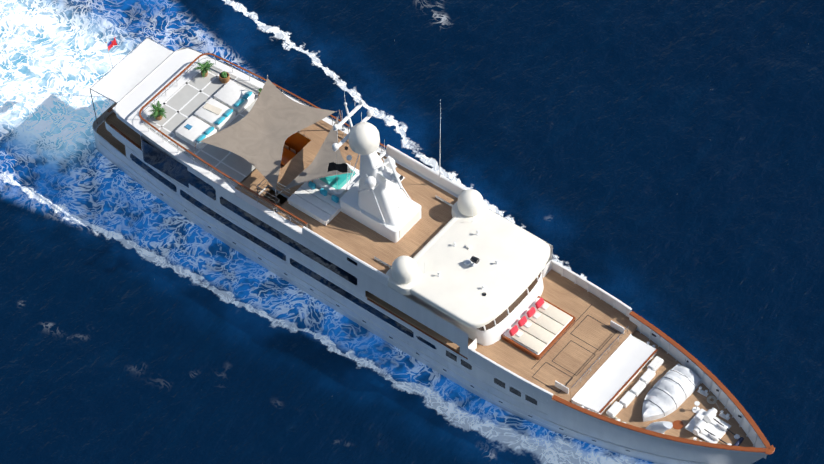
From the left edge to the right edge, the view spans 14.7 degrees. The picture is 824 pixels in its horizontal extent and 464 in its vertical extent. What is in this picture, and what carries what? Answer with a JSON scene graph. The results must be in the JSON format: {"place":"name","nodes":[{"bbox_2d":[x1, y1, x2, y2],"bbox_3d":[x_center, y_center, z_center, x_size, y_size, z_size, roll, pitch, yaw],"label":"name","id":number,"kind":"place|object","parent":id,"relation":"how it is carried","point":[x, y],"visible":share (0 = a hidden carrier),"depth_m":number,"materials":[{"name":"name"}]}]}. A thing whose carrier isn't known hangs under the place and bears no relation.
{"place":"outdoors","nodes":[
{"label":"outdoors","id":0,"kind":"place"},
{"bbox_2d":[95,48,636,401],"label":"superstructure","id":1,"kind":"object","parent":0,"point":[514,283],"visible":0.6,"depth_m":237.99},
{"bbox_2d":[0,0,823,463],"bbox_3d":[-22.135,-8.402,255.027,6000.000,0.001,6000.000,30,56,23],"label":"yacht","id":2,"kind":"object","parent":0,"point":[658,164],"depth_m":248.99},
{"bbox_2d":[92,103,767,463],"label":"yacht hull","id":3,"kind":"object","parent":2,"relation":"on","point":[579,425],"visible":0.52,"depth_m":237.80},
{"bbox_2d":[106,38,116,67],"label":"ensign flag","id":4,"kind":"object","parent":3,"relation":"attached to","point":[111,44],"visible":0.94,"depth_m":250.35,"materials":[{"name":"red fabric"}]},
{"bbox_2d":[90,37,174,123],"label":"awning","id":5,"kind":"object","parent":3,"relation":"attached to","point":[143,60],"visible":0.85,"depth_m":249.66,"materials":[{"name":"white fabric"}]},
{"bbox_2d":[148,101,166,119],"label":"planter palm","id":6,"kind":"object","parent":3,"relation":"on","point":[158,113],"visible":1,"depth_m":245.38,"materials":[{"name":"green plant"}]},
{"bbox_2d":[194,60,214,77],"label":"planter palm","id":7,"kind":"object","parent":3,"relation":"on","point":[203,68],"visible":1,"depth_m":248.28,"materials":[{"name":"green plant"}]},
{"bbox_2d":[175,80,254,148],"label":"aft sun pads","id":8,"kind":"object","parent":3,"relation":"on","point":[225,105],"visible":1,"depth_m":245.68,"materials":[{"name":"white fabric"}]},
{"bbox_2d":[219,71,229,83],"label":"potted plant","id":9,"kind":"object","parent":3,"relation":"on","point":[224,77],"visible":1,"depth_m":248.05,"materials":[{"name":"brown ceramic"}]},
{"bbox_2d":[139,53,385,227],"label":"railing","id":10,"kind":"object","parent":3,"relation":"on","point":[199,158],"visible":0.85,"depth_m":244.67,"materials":[{"name":"brown wood"}]},
{"bbox_2d":[192,74,344,211],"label":"shade sail","id":11,"kind":"object","parent":3,"relation":"on","point":[265,127],"visible":1,"depth_m":242.60,"materials":[{"name":"beige fabric"}]},
{"bbox_2d":[280,144,295,167],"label":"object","id":12,"kind":"object","parent":3,"relation":"on","point":[288,155],"visible":0.23,"depth_m":246.22,"materials":[{"name":"orange wood"}]},
{"bbox_2d":[278,112,357,193],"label":"shade sail","id":13,"kind":"object","parent":3,"relation":"on","point":[317,167],"visible":0.83,"depth_m":240.27,"materials":[{"name":"beige fabric"}]},
{"bbox_2d":[288,163,358,225],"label":"hot tub","id":14,"kind":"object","parent":3,"relation":"on","point":[318,199],"depth_m":240.12,"materials":[{"name":"white paint"}]},
{"bbox_2d":[104,47,630,419],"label":"yacht side shell","id":15,"kind":"object","parent":3,"relation":"on","point":[277,233],"visible":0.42,"depth_m":239.13,"materials":[{"name":"white metal"}]},
{"bbox_2d":[332,93,420,242],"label":"radar mast","id":16,"kind":"object","parent":3,"relation":"on","point":[375,194],"visible":1,"depth_m":236.82,"materials":[{"name":"white metal"}]},
{"bbox_2d":[327,162,347,187],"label":"house flag","id":17,"kind":"object","parent":16,"relation":"attached to","point":[342,167],"visible":0.98,"depth_m":236.72,"materials":[{"name":"black fabric"}]},
{"bbox_2d":[336,100,440,212],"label":"antennas","id":18,"kind":"object","parent":3,"relation":"on","point":[440,137],"visible":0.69,"depth_m":237.42,"materials":[{"name":"white paint"}]},
{"bbox_2d":[386,189,497,295],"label":"roof equipment","id":19,"kind":"object","parent":3,"relation":"on","point":[404,274],"visible":0.98,"depth_m":235.22,"materials":[{"name":"beige paint"}]},
{"bbox_2d":[467,260,754,446],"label":"foredeck","id":20,"kind":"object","parent":3,"relation":"on","point":[631,371],"depth_m":233.69,"materials":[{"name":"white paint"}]},
{"bbox_2d":[581,341,729,440],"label":"bollards","id":21,"kind":"object","parent":20,"relation":"on","point":[721,414],"visible":0.5,"depth_m":231.39,"materials":[{"name":"white metal"}]},
{"bbox_2d":[645,421,672,433],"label":"covered davit","id":22,"kind":"object","parent":20,"relation":"on","point":[662,427],"visible":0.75,"depth_m":229.24,"materials":[{"name":"white fabric"}]},
{"bbox_2d":[552,311,774,458],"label":"bulwark cap rail","id":23,"kind":"object","parent":20,"relation":"on","point":[720,391],"visible":0.81,"depth_m":230.70,"materials":[{"name":"brown wood"}]},
{"bbox_2d":[609,396,718,419],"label":"rope coils","id":24,"kind":"object","parent":20,"relation":"on","point":[708,401],"visible":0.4,"depth_m":231.79,"materials":[{"name":"fabric"}]},
{"bbox_2d":[642,364,701,421],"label":"covered tender","id":25,"kind":"object","parent":20,"relation":"on","point":[673,389],"visible":0.9,"depth_m":231.47,"materials":[{"name":"white fabric"}]},
{"bbox_2d":[672,401,739,444],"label":"anchor windlass","id":26,"kind":"object","parent":20,"relation":"on","point":[709,426],"visible":0.92,"depth_m":229.95,"materials":[{"name":"white paint"}]},
{"bbox_2d":[733,437,743,445],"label":"fenders","id":27,"kind":"object","parent":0,"point":[739,441],"visible":0.33,"depth_m":228.91,"materials":[{"name":"blue"}]}
]}

